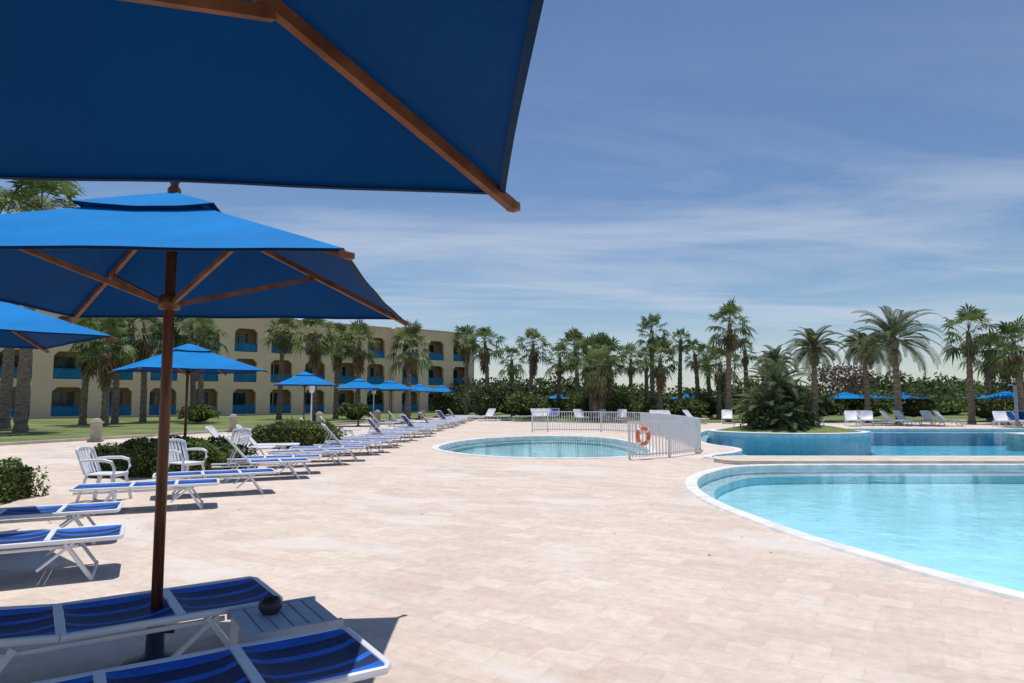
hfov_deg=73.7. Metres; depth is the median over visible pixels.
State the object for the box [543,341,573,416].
fan palm tree
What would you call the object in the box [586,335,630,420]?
fan palm tree
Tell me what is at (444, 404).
round bush
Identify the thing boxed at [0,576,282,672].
sun lounger
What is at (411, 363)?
fan palm tree
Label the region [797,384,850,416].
round bush
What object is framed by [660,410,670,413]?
sun lounger
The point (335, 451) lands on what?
sun lounger
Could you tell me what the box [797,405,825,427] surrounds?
island shrub
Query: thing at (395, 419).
sun lounger
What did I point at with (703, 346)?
fan palm tree
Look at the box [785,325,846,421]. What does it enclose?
date palm tree
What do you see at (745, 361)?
fan palm tree
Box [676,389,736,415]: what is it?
round bush
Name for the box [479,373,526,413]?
round bush
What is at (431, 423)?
sun lounger
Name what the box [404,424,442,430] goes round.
sun lounger
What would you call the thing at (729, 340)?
fan palm tree
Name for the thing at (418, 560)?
pool deck pavement
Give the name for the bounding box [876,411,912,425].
sun lounger
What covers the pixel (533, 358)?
fan palm tree
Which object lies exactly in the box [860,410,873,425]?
sun lounger
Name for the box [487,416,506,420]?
sun lounger
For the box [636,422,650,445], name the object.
life ring
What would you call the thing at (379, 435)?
sun lounger
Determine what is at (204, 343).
fan palm tree
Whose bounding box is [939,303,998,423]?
fan palm tree
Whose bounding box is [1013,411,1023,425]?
sun lounger
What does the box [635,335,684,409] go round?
fan palm tree
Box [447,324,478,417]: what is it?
fan palm tree
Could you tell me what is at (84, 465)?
plastic chair
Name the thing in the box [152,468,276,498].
sun lounger
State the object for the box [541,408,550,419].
sun lounger
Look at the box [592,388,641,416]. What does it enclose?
round bush
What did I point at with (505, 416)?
sun lounger
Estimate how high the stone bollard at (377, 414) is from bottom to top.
0.900 m
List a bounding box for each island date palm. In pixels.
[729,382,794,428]
[734,351,817,404]
[761,398,811,430]
[762,376,828,421]
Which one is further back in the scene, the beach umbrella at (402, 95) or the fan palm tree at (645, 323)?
the fan palm tree at (645, 323)
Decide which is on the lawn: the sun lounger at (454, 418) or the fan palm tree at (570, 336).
the fan palm tree at (570, 336)
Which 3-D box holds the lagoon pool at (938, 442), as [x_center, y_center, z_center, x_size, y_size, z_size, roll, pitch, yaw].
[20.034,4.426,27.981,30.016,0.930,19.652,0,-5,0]
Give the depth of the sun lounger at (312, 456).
14.82 m
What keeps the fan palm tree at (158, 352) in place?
on the lawn
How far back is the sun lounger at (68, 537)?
6.21 m
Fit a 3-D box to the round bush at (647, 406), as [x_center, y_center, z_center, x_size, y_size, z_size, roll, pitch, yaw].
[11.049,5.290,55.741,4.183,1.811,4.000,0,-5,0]
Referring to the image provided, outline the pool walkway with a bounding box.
[1001,432,1023,451]
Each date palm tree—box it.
[754,344,795,377]
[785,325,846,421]
[836,328,890,422]
[848,305,946,424]
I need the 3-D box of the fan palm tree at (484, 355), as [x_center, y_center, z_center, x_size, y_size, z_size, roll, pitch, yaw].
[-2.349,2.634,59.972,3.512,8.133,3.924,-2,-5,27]
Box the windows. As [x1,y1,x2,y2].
[0,323,456,416]
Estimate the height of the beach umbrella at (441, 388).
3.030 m
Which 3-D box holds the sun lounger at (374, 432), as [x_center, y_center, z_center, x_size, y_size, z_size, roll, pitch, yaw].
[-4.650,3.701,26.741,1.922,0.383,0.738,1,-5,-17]
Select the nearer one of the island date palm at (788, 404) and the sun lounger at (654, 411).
the island date palm at (788, 404)
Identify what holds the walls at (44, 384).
on the lawn
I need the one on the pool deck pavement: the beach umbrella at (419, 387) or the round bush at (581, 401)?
the beach umbrella at (419, 387)
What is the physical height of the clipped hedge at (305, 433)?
1.010 m
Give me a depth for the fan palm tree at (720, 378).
55.78 m
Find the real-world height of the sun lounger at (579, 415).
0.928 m
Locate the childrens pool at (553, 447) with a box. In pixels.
[431,435,655,458]
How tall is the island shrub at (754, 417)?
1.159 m
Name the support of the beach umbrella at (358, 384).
on the pool deck pavement
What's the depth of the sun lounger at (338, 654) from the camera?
3.24 m
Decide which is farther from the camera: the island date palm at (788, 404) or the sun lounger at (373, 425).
the island date palm at (788, 404)
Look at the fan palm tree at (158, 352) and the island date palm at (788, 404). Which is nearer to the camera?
the island date palm at (788, 404)
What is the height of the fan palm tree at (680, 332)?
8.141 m
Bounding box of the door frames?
[60,330,457,415]
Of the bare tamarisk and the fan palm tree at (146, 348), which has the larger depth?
the bare tamarisk
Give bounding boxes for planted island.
[708,425,870,455]
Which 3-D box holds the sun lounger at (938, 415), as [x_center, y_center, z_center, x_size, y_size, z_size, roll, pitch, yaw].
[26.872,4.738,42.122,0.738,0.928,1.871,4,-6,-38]
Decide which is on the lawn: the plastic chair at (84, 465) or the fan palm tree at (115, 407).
the fan palm tree at (115, 407)
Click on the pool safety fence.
(681, 431)
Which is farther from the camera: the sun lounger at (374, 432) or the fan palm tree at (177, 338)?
the fan palm tree at (177, 338)
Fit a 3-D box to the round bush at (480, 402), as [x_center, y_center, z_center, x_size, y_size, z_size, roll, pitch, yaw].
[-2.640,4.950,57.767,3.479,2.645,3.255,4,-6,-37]
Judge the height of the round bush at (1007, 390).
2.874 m
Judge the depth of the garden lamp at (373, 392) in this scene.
51.73 m
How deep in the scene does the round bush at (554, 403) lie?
60.94 m
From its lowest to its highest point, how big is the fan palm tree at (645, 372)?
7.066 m
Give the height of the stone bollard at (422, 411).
0.900 m
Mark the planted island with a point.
(753, 438)
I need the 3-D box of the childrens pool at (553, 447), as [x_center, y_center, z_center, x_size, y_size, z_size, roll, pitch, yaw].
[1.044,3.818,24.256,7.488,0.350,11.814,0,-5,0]
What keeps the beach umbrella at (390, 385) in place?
on the pool deck pavement
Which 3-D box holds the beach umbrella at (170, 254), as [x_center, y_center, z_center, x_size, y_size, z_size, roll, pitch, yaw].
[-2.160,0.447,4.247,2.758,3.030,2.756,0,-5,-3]
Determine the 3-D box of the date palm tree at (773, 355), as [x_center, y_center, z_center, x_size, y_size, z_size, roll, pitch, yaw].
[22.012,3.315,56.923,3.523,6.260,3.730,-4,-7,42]
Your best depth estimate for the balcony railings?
71.05 m
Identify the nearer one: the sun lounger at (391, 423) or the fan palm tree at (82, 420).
the sun lounger at (391, 423)
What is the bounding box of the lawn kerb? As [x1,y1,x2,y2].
[0,414,449,445]
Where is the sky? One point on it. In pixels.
(812, 164)
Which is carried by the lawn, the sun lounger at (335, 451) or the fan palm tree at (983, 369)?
the fan palm tree at (983, 369)
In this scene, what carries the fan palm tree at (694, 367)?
on the lawn
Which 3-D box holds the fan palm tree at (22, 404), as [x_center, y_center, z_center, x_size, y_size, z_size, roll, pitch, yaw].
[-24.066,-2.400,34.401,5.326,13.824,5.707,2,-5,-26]
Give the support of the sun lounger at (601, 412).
on the lawn
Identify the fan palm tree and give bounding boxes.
[0,179,85,431]
[0,189,59,428]
[64,317,118,424]
[72,318,138,425]
[79,318,153,423]
[118,317,162,422]
[136,318,185,375]
[173,317,218,420]
[178,318,229,421]
[260,318,299,418]
[288,318,341,419]
[319,321,352,418]
[336,319,379,402]
[384,319,433,422]
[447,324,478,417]
[463,325,507,417]
[498,345,529,415]
[514,327,552,417]
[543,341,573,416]
[554,326,592,403]
[561,335,614,419]
[572,346,624,421]
[580,331,621,417]
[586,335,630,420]
[619,342,644,416]
[632,346,658,401]
[633,313,673,403]
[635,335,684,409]
[668,327,690,398]
[681,339,708,417]
[692,342,719,416]
[696,345,743,418]
[705,296,757,421]
[731,337,756,412]
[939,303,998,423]
[958,330,1010,420]
[976,313,1023,424]
[983,339,1023,390]
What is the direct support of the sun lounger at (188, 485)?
on the pool deck pavement
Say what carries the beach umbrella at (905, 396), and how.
on the lawn
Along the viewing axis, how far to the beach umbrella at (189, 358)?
15.74 m
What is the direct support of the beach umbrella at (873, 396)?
on the lawn
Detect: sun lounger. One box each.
[0,501,123,544]
[0,524,125,580]
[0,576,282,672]
[31,626,391,682]
[69,478,219,515]
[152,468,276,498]
[205,426,275,455]
[211,433,310,482]
[227,454,321,475]
[236,424,299,449]
[267,448,351,467]
[289,445,365,461]
[313,423,381,456]
[319,416,361,435]
[326,439,391,453]
[340,436,400,447]
[345,434,403,445]
[360,418,411,441]
[365,412,400,428]
[369,430,418,440]
[380,428,425,438]
[385,411,415,425]
[390,427,435,437]
[396,425,436,432]
[400,415,436,434]
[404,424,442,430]
[412,423,445,430]
[418,412,449,428]
[425,421,457,427]
[428,420,458,426]
[435,410,459,424]
[438,418,467,423]
[447,409,470,420]
[477,408,495,420]
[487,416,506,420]
[500,416,510,420]
[527,408,544,420]
[530,408,544,420]
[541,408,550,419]
[546,408,559,419]
[572,409,589,421]
[592,409,605,420]
[614,409,626,422]
[649,410,659,415]
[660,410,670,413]
[682,410,709,423]
[721,410,732,423]
[844,411,860,425]
[854,410,882,425]
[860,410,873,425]
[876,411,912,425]
[892,410,922,425]
[919,410,946,425]
[929,411,966,425]
[992,411,1014,426]
[1003,411,1023,426]
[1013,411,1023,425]
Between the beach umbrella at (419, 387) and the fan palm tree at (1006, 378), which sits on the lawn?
the fan palm tree at (1006, 378)
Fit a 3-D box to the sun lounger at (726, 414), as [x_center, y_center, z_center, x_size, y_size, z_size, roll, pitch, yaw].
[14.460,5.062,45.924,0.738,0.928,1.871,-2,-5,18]
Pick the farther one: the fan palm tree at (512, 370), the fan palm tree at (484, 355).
the fan palm tree at (512, 370)
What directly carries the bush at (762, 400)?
on the planted island
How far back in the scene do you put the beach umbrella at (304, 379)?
31.29 m
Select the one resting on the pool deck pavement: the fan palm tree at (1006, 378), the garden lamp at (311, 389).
the garden lamp at (311, 389)
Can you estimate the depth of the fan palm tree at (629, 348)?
63.87 m
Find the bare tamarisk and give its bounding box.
[806,362,880,414]
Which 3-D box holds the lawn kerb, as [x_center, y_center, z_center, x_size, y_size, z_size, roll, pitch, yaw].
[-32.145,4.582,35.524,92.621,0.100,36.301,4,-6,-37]
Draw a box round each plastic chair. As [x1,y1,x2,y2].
[75,446,132,503]
[168,439,207,478]
[219,428,251,454]
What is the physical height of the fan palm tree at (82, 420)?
7.772 m
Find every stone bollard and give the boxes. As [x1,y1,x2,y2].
[87,418,104,441]
[227,414,237,431]
[315,411,323,422]
[374,410,381,422]
[418,409,425,419]
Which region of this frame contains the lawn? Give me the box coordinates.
[0,412,1013,442]
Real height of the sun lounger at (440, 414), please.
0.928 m
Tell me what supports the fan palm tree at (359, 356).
on the lawn
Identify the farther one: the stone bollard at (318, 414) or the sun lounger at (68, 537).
the stone bollard at (318, 414)
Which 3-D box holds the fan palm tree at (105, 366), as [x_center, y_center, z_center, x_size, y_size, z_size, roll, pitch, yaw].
[-24.899,1.788,41.797,3.841,6.733,3.448,1,-5,-9]
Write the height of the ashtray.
0.085 m
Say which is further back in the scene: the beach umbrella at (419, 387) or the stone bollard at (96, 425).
the beach umbrella at (419, 387)
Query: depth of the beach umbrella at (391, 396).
49.89 m
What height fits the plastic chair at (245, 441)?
0.867 m
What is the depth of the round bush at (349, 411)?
49.27 m
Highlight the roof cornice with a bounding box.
[263,318,472,334]
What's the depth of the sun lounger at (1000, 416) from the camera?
40.76 m
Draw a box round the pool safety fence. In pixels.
[532,411,700,459]
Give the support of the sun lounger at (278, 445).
on the pool deck pavement
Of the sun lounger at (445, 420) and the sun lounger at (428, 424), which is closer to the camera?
the sun lounger at (428, 424)
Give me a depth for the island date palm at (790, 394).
32.62 m
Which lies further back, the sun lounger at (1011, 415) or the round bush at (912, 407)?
the round bush at (912, 407)
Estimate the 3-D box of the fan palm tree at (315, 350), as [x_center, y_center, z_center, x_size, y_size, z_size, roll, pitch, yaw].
[-15.589,1.714,53.706,3.858,8.903,4.662,-4,-6,37]
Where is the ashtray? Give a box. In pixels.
[258,596,281,614]
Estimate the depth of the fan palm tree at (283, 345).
55.90 m
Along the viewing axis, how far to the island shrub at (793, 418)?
31.13 m
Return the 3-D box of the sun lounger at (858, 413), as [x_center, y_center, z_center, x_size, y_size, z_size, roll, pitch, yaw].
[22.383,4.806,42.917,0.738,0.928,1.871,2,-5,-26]
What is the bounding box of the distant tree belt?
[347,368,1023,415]
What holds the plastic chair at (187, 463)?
on the pool deck pavement
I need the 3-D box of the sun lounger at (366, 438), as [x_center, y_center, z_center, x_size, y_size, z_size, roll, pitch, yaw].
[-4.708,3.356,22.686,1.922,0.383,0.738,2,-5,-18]
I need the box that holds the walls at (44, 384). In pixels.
[0,305,473,418]
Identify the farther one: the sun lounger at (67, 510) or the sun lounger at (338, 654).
the sun lounger at (67, 510)
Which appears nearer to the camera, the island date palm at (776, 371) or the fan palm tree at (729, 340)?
the island date palm at (776, 371)
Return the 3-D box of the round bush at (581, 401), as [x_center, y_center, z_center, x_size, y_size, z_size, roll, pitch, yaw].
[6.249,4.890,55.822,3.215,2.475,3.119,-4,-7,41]
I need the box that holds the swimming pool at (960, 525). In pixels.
[684,464,1023,602]
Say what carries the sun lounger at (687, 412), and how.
on the pool deck pavement
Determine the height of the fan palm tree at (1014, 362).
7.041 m
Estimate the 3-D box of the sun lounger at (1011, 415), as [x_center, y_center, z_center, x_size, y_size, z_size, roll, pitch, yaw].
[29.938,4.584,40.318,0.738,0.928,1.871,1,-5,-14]
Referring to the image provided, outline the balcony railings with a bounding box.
[0,335,464,416]
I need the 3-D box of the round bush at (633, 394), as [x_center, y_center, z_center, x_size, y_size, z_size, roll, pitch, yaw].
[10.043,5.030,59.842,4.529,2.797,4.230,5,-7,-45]
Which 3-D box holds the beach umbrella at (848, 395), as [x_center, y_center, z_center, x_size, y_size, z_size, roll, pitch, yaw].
[25.300,4.892,51.772,2.758,2.242,2.756,2,-5,-20]
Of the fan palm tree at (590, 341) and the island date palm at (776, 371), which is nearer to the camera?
the island date palm at (776, 371)
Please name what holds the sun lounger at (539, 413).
on the lawn
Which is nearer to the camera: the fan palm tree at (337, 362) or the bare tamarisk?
the fan palm tree at (337, 362)
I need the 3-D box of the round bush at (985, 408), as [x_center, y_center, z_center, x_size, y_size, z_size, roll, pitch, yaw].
[34.537,4.307,49.763,4.123,2.608,4.021,0,-5,0]
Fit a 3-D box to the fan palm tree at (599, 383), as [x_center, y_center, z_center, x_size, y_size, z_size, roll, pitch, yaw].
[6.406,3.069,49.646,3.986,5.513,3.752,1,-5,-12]
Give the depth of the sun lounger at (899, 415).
42.93 m
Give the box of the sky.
[0,0,1023,396]
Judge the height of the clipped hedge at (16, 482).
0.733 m
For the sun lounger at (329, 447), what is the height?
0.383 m
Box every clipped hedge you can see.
[0,457,50,503]
[87,434,258,477]
[250,420,346,448]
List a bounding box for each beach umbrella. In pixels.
[0,0,543,212]
[0,182,408,665]
[0,301,117,352]
[107,339,268,435]
[273,369,337,419]
[334,377,381,425]
[365,379,415,419]
[366,390,416,420]
[400,382,438,417]
[425,384,456,399]
[828,392,863,420]
[861,394,888,398]
[886,391,928,398]
[974,390,1013,423]
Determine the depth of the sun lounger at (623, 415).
48.70 m
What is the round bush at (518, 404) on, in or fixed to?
on the lawn
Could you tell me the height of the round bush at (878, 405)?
2.350 m
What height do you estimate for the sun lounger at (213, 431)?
0.928 m
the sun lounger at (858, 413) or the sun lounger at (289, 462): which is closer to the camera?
the sun lounger at (289, 462)
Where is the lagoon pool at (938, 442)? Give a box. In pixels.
[701,428,1023,458]
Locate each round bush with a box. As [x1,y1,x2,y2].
[176,404,222,421]
[336,402,373,419]
[427,393,459,414]
[460,385,502,415]
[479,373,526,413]
[496,389,550,415]
[539,397,574,413]
[566,386,603,415]
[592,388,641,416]
[606,384,649,413]
[629,395,668,415]
[662,395,709,415]
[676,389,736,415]
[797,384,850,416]
[834,387,904,416]
[883,383,955,416]
[949,383,1013,418]
[979,380,1023,411]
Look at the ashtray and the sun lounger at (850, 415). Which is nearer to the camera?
the ashtray
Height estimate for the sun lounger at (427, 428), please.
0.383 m
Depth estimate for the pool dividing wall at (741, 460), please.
17.18 m
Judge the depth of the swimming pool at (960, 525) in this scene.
12.25 m
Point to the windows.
(67, 397)
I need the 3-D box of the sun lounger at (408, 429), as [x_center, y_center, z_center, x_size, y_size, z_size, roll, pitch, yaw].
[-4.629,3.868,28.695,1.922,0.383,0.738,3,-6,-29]
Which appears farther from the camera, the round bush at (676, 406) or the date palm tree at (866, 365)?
the round bush at (676, 406)
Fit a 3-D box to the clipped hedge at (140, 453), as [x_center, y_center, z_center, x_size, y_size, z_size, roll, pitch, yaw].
[-7.357,2.468,14.794,3.296,0.879,1.726,0,-5,0]
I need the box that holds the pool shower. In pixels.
[1007,384,1023,427]
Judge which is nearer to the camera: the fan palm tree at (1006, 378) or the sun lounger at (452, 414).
the sun lounger at (452, 414)
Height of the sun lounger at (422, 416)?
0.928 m
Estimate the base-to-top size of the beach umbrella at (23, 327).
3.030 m
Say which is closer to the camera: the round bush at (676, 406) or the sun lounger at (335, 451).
the sun lounger at (335, 451)
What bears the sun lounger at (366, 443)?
on the pool deck pavement
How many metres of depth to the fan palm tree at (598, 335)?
60.00 m
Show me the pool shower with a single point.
(1016, 407)
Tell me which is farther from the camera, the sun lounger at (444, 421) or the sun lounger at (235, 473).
the sun lounger at (444, 421)
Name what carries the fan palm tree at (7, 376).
on the lawn
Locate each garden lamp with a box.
[309,386,314,420]
[372,391,375,420]
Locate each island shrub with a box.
[739,408,774,428]
[765,399,811,427]
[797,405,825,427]
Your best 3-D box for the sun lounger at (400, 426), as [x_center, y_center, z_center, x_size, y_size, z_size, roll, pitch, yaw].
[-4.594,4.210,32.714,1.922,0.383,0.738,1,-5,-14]
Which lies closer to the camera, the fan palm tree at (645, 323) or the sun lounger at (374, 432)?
the sun lounger at (374, 432)
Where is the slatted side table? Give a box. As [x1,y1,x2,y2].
[227,596,342,645]
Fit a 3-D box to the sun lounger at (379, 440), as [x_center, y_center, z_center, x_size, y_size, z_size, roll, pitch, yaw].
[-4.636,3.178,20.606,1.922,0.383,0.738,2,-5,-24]
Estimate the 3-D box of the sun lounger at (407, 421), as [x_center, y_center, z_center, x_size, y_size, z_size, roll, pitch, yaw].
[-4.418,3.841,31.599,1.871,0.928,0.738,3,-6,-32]
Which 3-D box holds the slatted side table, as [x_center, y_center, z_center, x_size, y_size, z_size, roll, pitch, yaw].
[-1.320,1.758,3.935,0.520,0.366,0.540,3,-6,-33]
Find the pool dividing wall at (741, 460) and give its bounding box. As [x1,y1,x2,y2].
[714,456,1023,464]
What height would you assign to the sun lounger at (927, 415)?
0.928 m
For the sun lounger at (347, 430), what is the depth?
28.34 m
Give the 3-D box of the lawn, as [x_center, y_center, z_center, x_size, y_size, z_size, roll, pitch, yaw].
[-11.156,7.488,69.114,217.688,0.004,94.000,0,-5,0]
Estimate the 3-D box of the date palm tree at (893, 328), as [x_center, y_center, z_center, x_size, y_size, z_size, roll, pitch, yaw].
[24.787,1.413,44.245,5.660,7.896,5.666,2,-5,-18]
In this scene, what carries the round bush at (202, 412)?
on the lawn
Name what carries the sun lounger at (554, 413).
on the lawn
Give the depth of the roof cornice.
82.98 m
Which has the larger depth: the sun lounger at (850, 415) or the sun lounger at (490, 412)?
the sun lounger at (490, 412)
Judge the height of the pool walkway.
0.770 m
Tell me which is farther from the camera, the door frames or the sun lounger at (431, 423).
the door frames
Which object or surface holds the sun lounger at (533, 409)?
on the lawn
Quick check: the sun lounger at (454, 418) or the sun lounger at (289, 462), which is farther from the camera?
the sun lounger at (454, 418)
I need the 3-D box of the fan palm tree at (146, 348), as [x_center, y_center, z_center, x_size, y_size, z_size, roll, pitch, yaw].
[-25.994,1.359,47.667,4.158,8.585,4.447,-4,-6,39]
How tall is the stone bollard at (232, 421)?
0.900 m
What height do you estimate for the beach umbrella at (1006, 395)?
2.242 m
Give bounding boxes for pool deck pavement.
[0,416,1023,682]

